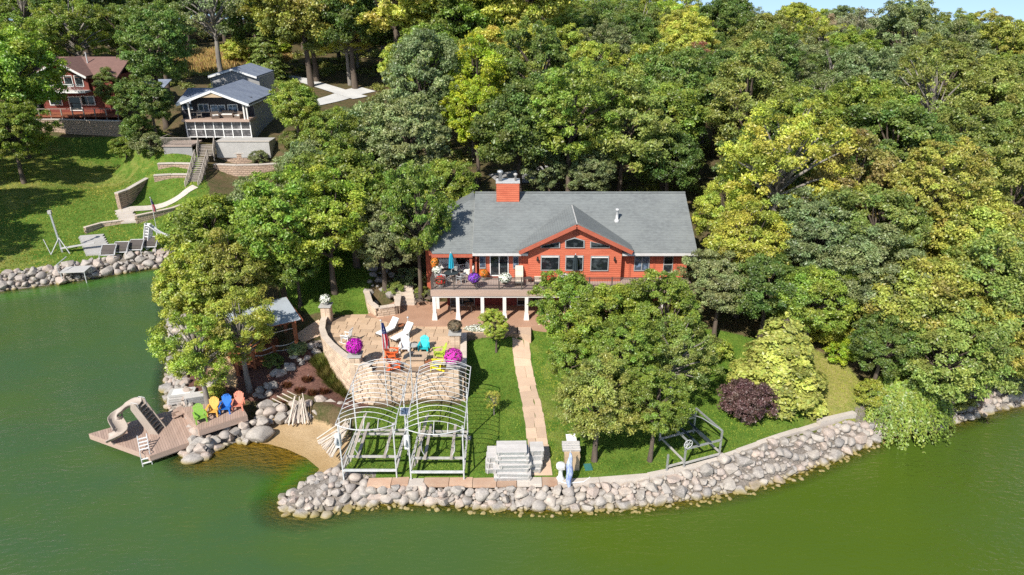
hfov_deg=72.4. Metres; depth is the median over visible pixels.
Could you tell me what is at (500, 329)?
young tree
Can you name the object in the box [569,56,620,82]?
broadleaf tree
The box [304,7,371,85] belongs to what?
broadleaf tree
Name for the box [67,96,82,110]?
door
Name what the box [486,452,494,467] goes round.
dock section
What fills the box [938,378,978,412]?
shrub
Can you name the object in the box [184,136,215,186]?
timber stairs
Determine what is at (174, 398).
float panel
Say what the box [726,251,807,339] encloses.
broadleaf tree
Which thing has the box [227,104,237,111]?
window
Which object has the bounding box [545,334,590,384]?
broadleaf tree
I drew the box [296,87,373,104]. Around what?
driveway
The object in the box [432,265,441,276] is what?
flower pot
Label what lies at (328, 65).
undergrowth
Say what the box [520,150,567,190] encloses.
broadleaf tree
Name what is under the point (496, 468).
dock section
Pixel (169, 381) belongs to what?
rock revetment
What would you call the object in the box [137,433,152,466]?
swim ladder
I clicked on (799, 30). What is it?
broadleaf tree
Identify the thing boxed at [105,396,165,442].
water slide
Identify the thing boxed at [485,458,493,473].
dock section
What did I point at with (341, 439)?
dock pole
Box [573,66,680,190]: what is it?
broadleaf tree
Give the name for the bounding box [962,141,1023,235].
broadleaf tree
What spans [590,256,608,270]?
window
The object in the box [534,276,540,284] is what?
chaise lounge
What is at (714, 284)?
broadleaf tree
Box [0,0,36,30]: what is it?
broadleaf tree
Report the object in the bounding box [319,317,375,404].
patio wall
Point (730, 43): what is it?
broadleaf tree
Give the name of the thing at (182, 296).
broadleaf tree
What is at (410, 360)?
flagpole
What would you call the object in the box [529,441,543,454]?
dock section
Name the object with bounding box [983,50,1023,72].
broadleaf tree
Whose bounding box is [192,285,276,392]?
broadleaf tree
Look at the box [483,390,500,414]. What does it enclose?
sapling
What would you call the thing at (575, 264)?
patio umbrella
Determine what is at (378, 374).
patio wall
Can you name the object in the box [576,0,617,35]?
broadleaf tree
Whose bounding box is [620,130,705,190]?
broadleaf tree
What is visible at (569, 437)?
ramp panel
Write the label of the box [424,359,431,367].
gas box
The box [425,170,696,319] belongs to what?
lake house
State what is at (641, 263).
window
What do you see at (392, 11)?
broadleaf tree
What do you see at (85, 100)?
window
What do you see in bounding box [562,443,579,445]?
dock section
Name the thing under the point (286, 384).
mulch plant
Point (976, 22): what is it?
broadleaf tree
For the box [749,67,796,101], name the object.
broadleaf tree
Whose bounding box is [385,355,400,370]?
adirondack chair
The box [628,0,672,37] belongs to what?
broadleaf tree
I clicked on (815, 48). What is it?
broadleaf tree
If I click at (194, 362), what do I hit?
broadleaf tree
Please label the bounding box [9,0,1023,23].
sky
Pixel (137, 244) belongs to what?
dock section
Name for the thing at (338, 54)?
broadleaf tree
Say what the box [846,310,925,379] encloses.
broadleaf tree
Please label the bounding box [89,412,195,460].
swim dock
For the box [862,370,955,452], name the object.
weeping bush
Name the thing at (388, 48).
broadleaf tree
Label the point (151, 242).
dock section
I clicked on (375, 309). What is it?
planter wall
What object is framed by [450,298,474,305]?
patio door
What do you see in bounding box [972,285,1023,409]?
broadleaf tree
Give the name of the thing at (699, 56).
broadleaf tree
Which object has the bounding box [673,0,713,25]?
broadleaf tree
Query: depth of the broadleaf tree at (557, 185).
72.03 m
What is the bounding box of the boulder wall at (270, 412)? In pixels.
[253,395,358,425]
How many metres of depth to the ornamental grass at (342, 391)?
48.85 m
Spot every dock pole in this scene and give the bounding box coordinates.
[288,396,295,424]
[298,396,299,422]
[300,400,303,423]
[301,398,305,423]
[302,393,308,422]
[317,418,345,438]
[318,423,345,442]
[321,429,345,445]
[332,426,348,457]
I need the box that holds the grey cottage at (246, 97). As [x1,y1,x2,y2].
[160,79,275,157]
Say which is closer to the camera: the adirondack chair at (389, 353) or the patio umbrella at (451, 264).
the adirondack chair at (389, 353)
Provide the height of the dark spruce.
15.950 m
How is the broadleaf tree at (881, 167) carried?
on the ground at (284, 451)
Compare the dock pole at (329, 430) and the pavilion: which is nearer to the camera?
the dock pole at (329, 430)
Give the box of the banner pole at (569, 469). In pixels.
[566,450,572,486]
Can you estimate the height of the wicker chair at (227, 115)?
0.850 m
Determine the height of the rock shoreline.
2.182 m
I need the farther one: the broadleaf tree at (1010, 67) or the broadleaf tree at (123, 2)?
the broadleaf tree at (123, 2)
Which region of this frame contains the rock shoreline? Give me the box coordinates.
[0,248,171,290]
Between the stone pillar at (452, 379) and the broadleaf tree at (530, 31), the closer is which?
the stone pillar at (452, 379)
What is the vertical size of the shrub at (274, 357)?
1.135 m
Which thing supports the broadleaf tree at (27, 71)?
on the ground at (284, 451)
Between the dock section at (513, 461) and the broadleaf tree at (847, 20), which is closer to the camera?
the dock section at (513, 461)
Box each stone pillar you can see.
[318,302,332,322]
[347,350,362,390]
[446,363,460,396]
[448,329,461,347]
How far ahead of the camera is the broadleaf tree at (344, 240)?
53.10 m
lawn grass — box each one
[0,130,208,281]
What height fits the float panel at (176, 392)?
0.145 m
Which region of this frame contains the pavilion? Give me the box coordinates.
[216,297,302,375]
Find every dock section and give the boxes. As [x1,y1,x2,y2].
[99,244,116,258]
[114,241,129,260]
[128,239,144,255]
[141,236,157,252]
[184,391,203,401]
[184,399,203,404]
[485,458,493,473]
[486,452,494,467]
[487,446,495,461]
[493,463,528,472]
[494,472,531,481]
[495,455,528,463]
[496,440,526,455]
[497,468,530,477]
[498,445,528,459]
[499,457,531,468]
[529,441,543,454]
[529,448,543,460]
[531,460,542,467]
[531,468,540,472]
[562,441,579,443]
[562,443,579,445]
[562,446,579,448]
[562,448,580,451]
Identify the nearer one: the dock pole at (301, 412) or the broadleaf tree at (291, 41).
the dock pole at (301, 412)
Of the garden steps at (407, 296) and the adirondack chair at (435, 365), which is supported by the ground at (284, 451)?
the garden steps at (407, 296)
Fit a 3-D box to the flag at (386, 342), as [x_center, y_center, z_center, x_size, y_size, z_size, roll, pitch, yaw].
[-8.155,3.113,45.158,0.445,1.878,0.256,0,23,0]
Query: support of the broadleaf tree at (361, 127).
on the ground at (284, 451)
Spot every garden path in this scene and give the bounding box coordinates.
[115,185,197,211]
[298,320,319,341]
[512,327,551,474]
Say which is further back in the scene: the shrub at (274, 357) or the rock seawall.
the shrub at (274, 357)
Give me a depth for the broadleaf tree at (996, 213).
47.69 m
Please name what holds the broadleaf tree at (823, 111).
on the ground at (284, 451)
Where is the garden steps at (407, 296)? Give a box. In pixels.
[394,286,415,304]
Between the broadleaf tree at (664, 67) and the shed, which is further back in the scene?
the shed
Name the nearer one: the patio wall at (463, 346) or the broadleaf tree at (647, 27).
the patio wall at (463, 346)
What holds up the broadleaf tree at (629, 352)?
on the ground at (284, 451)
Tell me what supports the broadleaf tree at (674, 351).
on the ground at (284, 451)
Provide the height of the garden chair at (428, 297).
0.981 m
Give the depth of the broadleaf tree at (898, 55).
92.46 m
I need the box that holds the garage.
[208,63,275,94]
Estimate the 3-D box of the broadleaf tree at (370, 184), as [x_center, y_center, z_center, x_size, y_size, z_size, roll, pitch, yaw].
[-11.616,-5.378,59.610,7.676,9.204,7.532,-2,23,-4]
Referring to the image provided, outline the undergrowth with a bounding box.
[21,44,803,260]
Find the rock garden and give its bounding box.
[363,266,427,303]
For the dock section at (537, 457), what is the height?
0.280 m
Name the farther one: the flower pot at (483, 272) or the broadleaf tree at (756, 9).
the broadleaf tree at (756, 9)
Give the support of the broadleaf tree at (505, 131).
on the ground at (284, 451)
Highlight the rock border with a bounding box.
[252,341,321,398]
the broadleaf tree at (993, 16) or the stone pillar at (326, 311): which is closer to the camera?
the stone pillar at (326, 311)
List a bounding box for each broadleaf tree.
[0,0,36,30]
[0,9,68,107]
[0,11,10,27]
[0,22,33,76]
[0,25,70,158]
[0,97,63,183]
[1,0,41,21]
[26,1,91,56]
[29,0,117,56]
[29,0,121,56]
[81,3,133,49]
[91,66,127,102]
[105,0,126,55]
[105,74,174,133]
[112,0,197,129]
[113,0,185,87]
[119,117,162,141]
[126,0,156,5]
[145,310,241,404]
[150,242,235,351]
[154,193,244,272]
[160,0,199,48]
[169,0,249,71]
[173,225,278,315]
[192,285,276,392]
[198,0,230,41]
[215,0,278,60]
[216,175,282,227]
[226,162,336,297]
[235,0,344,87]
[260,0,343,81]
[263,78,321,137]
[265,248,323,308]
[271,138,339,202]
[282,144,394,268]
[286,163,370,294]
[287,37,305,64]
[291,105,367,180]
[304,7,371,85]
[307,0,386,88]
[327,106,403,169]
[335,178,417,269]
[336,43,340,59]
[341,0,436,88]
[348,89,451,217]
[349,199,430,292]
[354,38,370,67]
[370,22,403,47]
[377,40,398,88]
[379,159,458,300]
[380,27,463,153]
[387,21,460,94]
[399,0,482,40]
[418,158,481,209]
[432,0,516,40]
[436,30,514,162]
[438,77,498,184]
[440,41,526,85]
[458,24,523,61]
[466,78,566,190]
[467,0,576,24]
[493,15,571,105]
[496,20,545,74]
[515,23,567,76]
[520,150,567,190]
[526,57,633,190]
[526,268,604,376]
[529,67,595,188]
[542,5,590,48]
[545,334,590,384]
[552,350,658,462]
[553,23,598,58]
[556,7,599,43]
[559,145,616,190]
[560,283,660,354]
[562,40,627,81]
[566,0,583,9]
[569,18,634,72]
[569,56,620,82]
[571,70,634,107]
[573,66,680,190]
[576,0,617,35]
[576,0,620,11]
[587,2,602,8]
[588,311,667,416]
[595,10,662,46]
[597,15,652,61]
[610,0,629,11]
[614,3,627,12]
[615,0,671,37]
[617,364,697,462]
[618,39,693,84]
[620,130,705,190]
[620,268,702,367]
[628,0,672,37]
[629,81,711,190]
[630,42,713,148]
[635,314,725,408]
[650,0,711,28]
[655,9,699,44]
[661,13,721,52]
[670,248,750,337]
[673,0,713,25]
[688,41,753,143]
[689,0,759,44]
[690,171,748,242]
[691,40,713,57]
[700,49,751,156]
[700,193,793,318]
[704,38,794,173]
[708,0,755,39]
[711,106,805,228]
[714,39,750,51]
[715,97,871,217]
[718,13,750,37]
[724,46,740,54]
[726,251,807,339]
[731,12,805,96]
[739,23,806,100]
[749,6,769,14]
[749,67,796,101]
[755,40,817,87]
[756,85,850,208]
[757,76,827,125]
[759,186,861,272]
[760,15,806,43]
[771,264,868,335]
[773,2,820,37]
[790,36,834,88]
[795,16,823,44]
[799,42,857,91]
[801,14,845,88]
[804,127,901,218]
[806,69,845,94]
[808,13,842,43]
[816,221,937,328]
[818,8,829,18]
[820,5,864,39]
[820,41,906,92]
[820,182,934,265]
[825,24,876,46]
[825,44,866,60]
[825,81,872,125]
[827,6,879,39]
[829,25,885,51]
[829,74,904,140]
[830,86,926,182]
[834,99,957,219]
[836,47,907,93]
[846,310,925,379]
[854,254,997,352]
[868,0,947,52]
[869,48,922,87]
[882,135,1000,273]
[885,44,983,133]
[892,39,934,60]
[892,308,1023,412]
[899,32,982,105]
[899,49,957,94]
[915,97,1014,203]
[917,30,952,48]
[917,183,1023,274]
[922,227,1023,360]
[924,19,996,122]
[933,7,977,29]
[944,21,985,37]
[945,18,990,38]
[945,70,1023,134]
[957,53,1023,116]
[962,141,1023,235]
[969,7,1004,25]
[970,16,1023,60]
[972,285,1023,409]
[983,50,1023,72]
[986,234,1023,292]
[992,94,1023,184]
[996,53,1023,81]
[1000,77,1023,131]
[1011,117,1023,188]
[1018,63,1023,80]
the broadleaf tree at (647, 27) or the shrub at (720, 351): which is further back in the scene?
the broadleaf tree at (647, 27)
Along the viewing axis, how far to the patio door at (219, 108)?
94.56 m
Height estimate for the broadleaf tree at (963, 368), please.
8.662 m
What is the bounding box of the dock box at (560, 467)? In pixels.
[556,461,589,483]
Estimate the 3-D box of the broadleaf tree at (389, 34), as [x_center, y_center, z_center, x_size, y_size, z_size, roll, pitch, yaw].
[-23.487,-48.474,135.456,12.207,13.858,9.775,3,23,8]
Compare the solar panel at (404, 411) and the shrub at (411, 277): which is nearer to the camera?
the solar panel at (404, 411)
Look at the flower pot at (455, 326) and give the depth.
49.57 m
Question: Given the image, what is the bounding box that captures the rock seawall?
[355,410,898,517]
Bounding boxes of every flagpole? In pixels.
[380,319,387,405]
[407,316,413,402]
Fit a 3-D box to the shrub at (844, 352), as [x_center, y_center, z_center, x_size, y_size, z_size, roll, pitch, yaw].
[23.014,4.387,48.983,2.839,2.009,2.922,-1,23,-2]
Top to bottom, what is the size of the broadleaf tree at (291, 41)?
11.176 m
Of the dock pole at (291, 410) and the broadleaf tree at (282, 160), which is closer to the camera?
the dock pole at (291, 410)
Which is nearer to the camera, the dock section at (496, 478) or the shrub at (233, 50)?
the dock section at (496, 478)
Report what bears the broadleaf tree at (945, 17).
on the ground at (284, 451)
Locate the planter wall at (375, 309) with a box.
[364,290,400,317]
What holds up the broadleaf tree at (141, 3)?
on the ground at (284, 451)
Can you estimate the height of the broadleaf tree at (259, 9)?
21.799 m
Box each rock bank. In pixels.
[177,417,268,460]
[883,381,1023,433]
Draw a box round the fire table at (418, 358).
[403,351,427,365]
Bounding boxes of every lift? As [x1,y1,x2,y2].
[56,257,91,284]
[334,359,410,483]
[404,360,470,488]
[659,408,722,470]
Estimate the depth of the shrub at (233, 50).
134.94 m
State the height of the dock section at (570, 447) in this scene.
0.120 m
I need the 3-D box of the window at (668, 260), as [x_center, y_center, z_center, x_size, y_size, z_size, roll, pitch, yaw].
[12.226,-1.804,54.837,0.738,1.428,0.075,0,23,0]
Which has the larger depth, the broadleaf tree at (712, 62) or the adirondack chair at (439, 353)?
the broadleaf tree at (712, 62)
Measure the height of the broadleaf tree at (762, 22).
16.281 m
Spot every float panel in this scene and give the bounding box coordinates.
[167,397,181,399]
[167,399,180,402]
[168,387,195,397]
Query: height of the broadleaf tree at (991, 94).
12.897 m
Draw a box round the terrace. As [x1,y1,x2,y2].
[367,301,674,331]
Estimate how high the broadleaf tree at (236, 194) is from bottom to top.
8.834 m
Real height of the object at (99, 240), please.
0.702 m
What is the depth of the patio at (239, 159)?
92.07 m
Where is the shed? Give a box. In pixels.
[134,79,171,108]
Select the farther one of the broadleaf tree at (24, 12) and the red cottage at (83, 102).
the broadleaf tree at (24, 12)
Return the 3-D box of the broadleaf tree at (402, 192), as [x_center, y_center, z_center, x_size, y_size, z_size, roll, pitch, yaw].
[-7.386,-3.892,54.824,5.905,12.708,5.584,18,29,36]
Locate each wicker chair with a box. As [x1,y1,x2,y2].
[210,111,219,118]
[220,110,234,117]
[233,111,243,118]
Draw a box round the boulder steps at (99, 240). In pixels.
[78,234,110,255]
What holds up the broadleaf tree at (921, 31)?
on the ground at (284, 451)
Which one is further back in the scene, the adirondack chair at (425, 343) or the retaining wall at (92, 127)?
the retaining wall at (92, 127)
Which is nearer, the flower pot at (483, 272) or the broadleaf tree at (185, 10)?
the flower pot at (483, 272)
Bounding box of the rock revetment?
[158,313,196,434]
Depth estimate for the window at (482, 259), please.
54.77 m
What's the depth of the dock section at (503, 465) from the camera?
39.98 m
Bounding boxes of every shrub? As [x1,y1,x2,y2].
[106,136,134,159]
[127,131,165,155]
[199,383,225,398]
[220,37,257,62]
[247,150,267,162]
[261,352,284,368]
[263,40,292,52]
[278,129,300,149]
[286,341,309,356]
[294,111,324,130]
[324,107,342,127]
[381,281,403,294]
[392,267,426,289]
[413,286,430,300]
[693,335,733,362]
[716,377,780,423]
[758,305,796,322]
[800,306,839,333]
[809,318,853,347]
[822,335,858,365]
[854,378,894,409]
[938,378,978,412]
[986,368,1023,396]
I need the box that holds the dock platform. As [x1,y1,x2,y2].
[168,399,247,435]
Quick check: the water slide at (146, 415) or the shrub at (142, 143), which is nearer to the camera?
the water slide at (146, 415)
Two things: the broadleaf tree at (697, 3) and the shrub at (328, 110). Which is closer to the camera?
the shrub at (328, 110)
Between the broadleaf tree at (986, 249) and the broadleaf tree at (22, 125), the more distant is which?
the broadleaf tree at (22, 125)
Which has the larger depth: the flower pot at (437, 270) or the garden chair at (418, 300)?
the garden chair at (418, 300)
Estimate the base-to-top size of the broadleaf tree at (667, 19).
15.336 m
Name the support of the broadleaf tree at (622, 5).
on the ground at (284, 451)
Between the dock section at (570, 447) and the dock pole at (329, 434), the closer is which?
the dock section at (570, 447)
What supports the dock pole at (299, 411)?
on the ground at (284, 451)
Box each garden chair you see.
[414,293,422,303]
[424,290,431,303]
[449,299,455,310]
[452,264,459,275]
[456,272,465,284]
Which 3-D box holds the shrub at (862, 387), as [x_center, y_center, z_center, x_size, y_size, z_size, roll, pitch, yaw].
[23.944,7.150,46.164,2.700,1.910,2.778,18,29,36]
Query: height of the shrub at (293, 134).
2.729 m
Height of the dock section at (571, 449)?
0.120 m
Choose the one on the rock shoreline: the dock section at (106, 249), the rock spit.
the dock section at (106, 249)
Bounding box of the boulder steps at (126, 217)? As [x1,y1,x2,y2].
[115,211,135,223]
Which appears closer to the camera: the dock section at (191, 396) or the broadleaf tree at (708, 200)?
the dock section at (191, 396)
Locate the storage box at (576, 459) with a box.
[564,452,579,470]
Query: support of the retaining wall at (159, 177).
on the ground at (284, 451)
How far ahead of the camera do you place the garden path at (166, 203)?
84.76 m
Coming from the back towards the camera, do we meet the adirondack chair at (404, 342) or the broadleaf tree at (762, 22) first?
the broadleaf tree at (762, 22)
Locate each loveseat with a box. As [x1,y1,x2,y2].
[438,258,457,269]
[459,260,474,275]
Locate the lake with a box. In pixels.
[0,267,1023,574]
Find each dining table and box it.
[444,270,457,278]
[464,302,473,311]
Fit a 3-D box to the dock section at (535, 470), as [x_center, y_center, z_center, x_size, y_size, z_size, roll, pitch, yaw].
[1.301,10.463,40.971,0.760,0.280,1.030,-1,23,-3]
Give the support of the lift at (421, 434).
on the ground at (284, 451)
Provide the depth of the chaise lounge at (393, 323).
52.04 m
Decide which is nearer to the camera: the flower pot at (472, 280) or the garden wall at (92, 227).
the flower pot at (472, 280)
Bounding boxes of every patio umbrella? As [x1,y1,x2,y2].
[449,252,453,280]
[572,254,577,270]
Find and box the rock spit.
[277,466,372,521]
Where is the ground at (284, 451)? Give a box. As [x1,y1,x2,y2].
[0,19,1023,524]
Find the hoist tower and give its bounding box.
[43,210,94,254]
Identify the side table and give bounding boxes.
[397,323,403,330]
[410,343,417,348]
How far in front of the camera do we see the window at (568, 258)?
54.03 m
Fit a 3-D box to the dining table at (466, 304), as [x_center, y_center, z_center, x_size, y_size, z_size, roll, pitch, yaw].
[-3.400,1.610,55.328,0.800,0.701,0.800,0,23,0]
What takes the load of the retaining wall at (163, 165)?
on the ground at (284, 451)
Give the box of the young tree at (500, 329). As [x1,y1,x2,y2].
[478,308,508,352]
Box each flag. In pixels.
[151,199,156,211]
[381,322,389,348]
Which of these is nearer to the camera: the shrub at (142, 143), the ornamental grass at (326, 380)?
the ornamental grass at (326, 380)
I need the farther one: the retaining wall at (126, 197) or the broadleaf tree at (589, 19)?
the broadleaf tree at (589, 19)
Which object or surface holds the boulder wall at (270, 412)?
on the ground at (284, 451)
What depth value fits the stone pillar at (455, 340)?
49.90 m
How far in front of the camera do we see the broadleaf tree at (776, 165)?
53.29 m
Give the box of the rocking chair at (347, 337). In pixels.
[339,328,352,343]
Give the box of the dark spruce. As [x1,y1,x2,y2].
[248,4,292,83]
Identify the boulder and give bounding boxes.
[181,453,203,465]
[199,379,217,386]
[245,425,274,442]
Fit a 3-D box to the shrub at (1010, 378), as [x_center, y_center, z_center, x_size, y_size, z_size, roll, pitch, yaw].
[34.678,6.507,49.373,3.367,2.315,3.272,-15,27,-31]
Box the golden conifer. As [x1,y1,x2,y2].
[726,311,829,420]
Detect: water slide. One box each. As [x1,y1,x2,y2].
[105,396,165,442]
[143,222,167,249]
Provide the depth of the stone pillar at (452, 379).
46.58 m
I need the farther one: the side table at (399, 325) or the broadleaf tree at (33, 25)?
the broadleaf tree at (33, 25)
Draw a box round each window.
[48,97,62,104]
[63,75,73,86]
[73,75,84,86]
[80,96,95,104]
[182,104,192,109]
[197,104,209,111]
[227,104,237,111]
[479,256,485,268]
[513,256,518,268]
[540,242,559,247]
[541,255,559,270]
[565,237,584,247]
[565,255,583,270]
[590,241,609,247]
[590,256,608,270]
[634,256,649,270]
[663,256,673,271]
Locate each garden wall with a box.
[83,219,123,233]
[135,204,181,223]
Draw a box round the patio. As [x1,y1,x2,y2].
[326,314,517,369]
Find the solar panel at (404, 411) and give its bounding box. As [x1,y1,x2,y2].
[400,407,409,454]
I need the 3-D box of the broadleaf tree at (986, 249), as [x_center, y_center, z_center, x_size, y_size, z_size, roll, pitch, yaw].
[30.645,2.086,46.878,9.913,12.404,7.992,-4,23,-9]
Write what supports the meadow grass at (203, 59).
on the ground at (284, 451)
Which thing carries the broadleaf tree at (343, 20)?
on the ground at (284, 451)
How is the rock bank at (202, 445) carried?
on the ground at (284, 451)
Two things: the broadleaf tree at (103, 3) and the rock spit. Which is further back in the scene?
the broadleaf tree at (103, 3)
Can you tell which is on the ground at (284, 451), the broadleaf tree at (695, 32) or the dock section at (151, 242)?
the broadleaf tree at (695, 32)
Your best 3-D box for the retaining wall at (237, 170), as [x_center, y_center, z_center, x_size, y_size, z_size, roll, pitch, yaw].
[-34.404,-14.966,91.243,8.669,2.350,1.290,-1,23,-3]
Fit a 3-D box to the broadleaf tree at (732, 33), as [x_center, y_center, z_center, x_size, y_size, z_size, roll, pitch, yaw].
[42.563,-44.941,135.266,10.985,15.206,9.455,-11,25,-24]
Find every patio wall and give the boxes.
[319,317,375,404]
[369,370,465,404]
[460,332,466,398]
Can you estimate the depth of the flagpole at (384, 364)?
45.98 m
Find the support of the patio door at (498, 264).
in the lake house
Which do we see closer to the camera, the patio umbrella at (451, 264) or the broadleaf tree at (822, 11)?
the patio umbrella at (451, 264)
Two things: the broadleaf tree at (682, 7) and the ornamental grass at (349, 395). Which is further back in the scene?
the broadleaf tree at (682, 7)
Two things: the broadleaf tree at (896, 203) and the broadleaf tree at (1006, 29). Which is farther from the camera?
the broadleaf tree at (1006, 29)
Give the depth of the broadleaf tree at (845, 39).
116.64 m
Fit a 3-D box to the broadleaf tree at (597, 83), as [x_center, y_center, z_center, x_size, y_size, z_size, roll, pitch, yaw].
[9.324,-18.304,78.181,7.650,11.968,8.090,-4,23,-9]
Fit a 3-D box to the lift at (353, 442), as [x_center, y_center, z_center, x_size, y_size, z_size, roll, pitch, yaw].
[-8.168,8.007,42.562,3.506,4.737,7.760,0,23,0]
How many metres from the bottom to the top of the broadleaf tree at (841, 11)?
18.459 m
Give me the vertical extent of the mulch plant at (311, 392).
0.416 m
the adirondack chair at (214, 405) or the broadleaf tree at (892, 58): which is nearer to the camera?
the adirondack chair at (214, 405)
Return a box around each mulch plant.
[281,380,292,387]
[293,386,305,393]
[300,374,313,382]
[306,388,317,395]
[318,387,329,394]
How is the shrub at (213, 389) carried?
on the ground at (284, 451)
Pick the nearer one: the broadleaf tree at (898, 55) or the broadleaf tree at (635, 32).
the broadleaf tree at (898, 55)
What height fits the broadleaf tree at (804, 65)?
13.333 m
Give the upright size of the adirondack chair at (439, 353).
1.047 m
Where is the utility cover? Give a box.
[584,463,592,470]
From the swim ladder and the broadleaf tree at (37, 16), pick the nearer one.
the swim ladder
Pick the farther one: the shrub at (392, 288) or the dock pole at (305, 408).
the shrub at (392, 288)
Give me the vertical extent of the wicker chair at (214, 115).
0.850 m
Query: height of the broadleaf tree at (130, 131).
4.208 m
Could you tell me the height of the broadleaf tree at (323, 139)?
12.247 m
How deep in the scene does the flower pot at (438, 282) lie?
53.09 m
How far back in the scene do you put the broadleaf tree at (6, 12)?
126.20 m
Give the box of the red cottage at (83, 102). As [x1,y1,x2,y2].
[32,52,141,119]
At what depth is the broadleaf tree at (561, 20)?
130.94 m
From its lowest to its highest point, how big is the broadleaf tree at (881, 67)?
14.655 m
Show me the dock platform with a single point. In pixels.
(226, 419)
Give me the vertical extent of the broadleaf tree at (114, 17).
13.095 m
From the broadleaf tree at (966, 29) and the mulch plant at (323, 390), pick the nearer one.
the mulch plant at (323, 390)
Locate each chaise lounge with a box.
[375,316,398,335]
[390,321,413,343]
[515,265,523,286]
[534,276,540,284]
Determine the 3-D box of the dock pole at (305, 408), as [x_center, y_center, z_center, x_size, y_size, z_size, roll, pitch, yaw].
[-13.791,8.043,46.689,0.089,2.030,0.077,-10,-8,-22]
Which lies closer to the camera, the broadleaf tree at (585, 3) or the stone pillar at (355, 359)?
the stone pillar at (355, 359)
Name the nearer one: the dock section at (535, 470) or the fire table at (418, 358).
the dock section at (535, 470)
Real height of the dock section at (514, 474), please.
0.200 m
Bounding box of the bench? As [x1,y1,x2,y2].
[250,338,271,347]
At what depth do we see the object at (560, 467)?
39.83 m
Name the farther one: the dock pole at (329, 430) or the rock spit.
the dock pole at (329, 430)
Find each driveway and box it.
[280,74,365,98]
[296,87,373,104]
[488,165,588,182]
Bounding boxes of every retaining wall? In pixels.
[36,119,123,136]
[114,177,147,208]
[153,173,188,181]
[157,162,192,169]
[213,163,279,176]
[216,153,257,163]
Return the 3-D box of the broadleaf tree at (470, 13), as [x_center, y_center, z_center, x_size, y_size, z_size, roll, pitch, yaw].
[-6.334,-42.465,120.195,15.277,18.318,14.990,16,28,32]
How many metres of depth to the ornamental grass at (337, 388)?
49.21 m
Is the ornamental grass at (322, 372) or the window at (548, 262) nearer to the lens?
the ornamental grass at (322, 372)
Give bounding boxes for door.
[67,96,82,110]
[210,105,225,115]
[444,258,465,264]
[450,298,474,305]
[490,256,508,275]
[517,298,541,305]
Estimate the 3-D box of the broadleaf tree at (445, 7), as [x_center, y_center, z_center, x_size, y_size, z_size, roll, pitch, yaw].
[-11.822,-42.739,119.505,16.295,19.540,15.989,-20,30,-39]
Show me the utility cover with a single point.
(588, 467)
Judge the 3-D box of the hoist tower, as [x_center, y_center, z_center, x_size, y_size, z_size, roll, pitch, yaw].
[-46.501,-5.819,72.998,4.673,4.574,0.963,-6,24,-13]
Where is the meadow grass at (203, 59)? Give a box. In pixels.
[170,46,293,72]
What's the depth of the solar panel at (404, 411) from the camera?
40.99 m
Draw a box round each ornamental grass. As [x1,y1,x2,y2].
[309,352,329,369]
[313,364,334,378]
[320,371,338,386]
[327,378,346,391]
[333,383,349,397]
[340,385,352,399]
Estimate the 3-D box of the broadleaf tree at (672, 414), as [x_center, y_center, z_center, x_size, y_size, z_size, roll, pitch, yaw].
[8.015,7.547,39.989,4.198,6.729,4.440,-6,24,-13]
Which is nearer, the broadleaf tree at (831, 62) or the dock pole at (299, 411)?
the dock pole at (299, 411)
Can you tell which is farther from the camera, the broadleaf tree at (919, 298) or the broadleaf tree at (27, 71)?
the broadleaf tree at (27, 71)
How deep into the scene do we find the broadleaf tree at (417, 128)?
64.74 m
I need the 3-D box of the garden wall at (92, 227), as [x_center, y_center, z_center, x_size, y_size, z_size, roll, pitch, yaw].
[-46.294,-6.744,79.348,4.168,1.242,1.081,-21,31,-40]
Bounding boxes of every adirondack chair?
[192,403,207,424]
[205,396,220,417]
[218,393,231,414]
[231,391,244,411]
[383,347,398,359]
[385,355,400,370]
[398,335,410,353]
[417,335,429,350]
[430,358,445,371]
[433,342,446,357]
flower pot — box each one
[319,294,330,304]
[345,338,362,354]
[430,258,438,266]
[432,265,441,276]
[435,275,445,287]
[443,348,462,365]
[447,319,462,332]
[468,273,480,283]
[479,269,488,280]
[499,272,511,283]
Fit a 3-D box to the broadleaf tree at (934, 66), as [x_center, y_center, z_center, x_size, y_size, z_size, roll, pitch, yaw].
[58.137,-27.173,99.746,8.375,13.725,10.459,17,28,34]
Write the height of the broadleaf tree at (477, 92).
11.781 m
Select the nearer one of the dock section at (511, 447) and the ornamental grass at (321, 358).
the dock section at (511, 447)
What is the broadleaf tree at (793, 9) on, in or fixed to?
on the ground at (284, 451)
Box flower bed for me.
[464,324,490,331]
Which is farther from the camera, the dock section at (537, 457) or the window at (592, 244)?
the window at (592, 244)
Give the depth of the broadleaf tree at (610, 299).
45.08 m
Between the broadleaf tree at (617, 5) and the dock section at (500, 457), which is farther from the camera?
the broadleaf tree at (617, 5)
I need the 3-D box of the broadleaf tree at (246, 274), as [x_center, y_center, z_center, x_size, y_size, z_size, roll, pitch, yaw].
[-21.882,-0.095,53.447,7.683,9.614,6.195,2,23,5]
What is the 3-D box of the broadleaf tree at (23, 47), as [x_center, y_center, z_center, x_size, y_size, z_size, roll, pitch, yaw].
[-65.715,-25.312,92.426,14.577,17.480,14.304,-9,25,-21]
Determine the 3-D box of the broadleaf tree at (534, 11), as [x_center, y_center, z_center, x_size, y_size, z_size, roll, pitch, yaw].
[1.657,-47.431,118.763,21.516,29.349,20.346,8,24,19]
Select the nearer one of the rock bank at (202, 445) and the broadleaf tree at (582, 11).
the rock bank at (202, 445)
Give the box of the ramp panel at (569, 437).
[566,434,576,440]

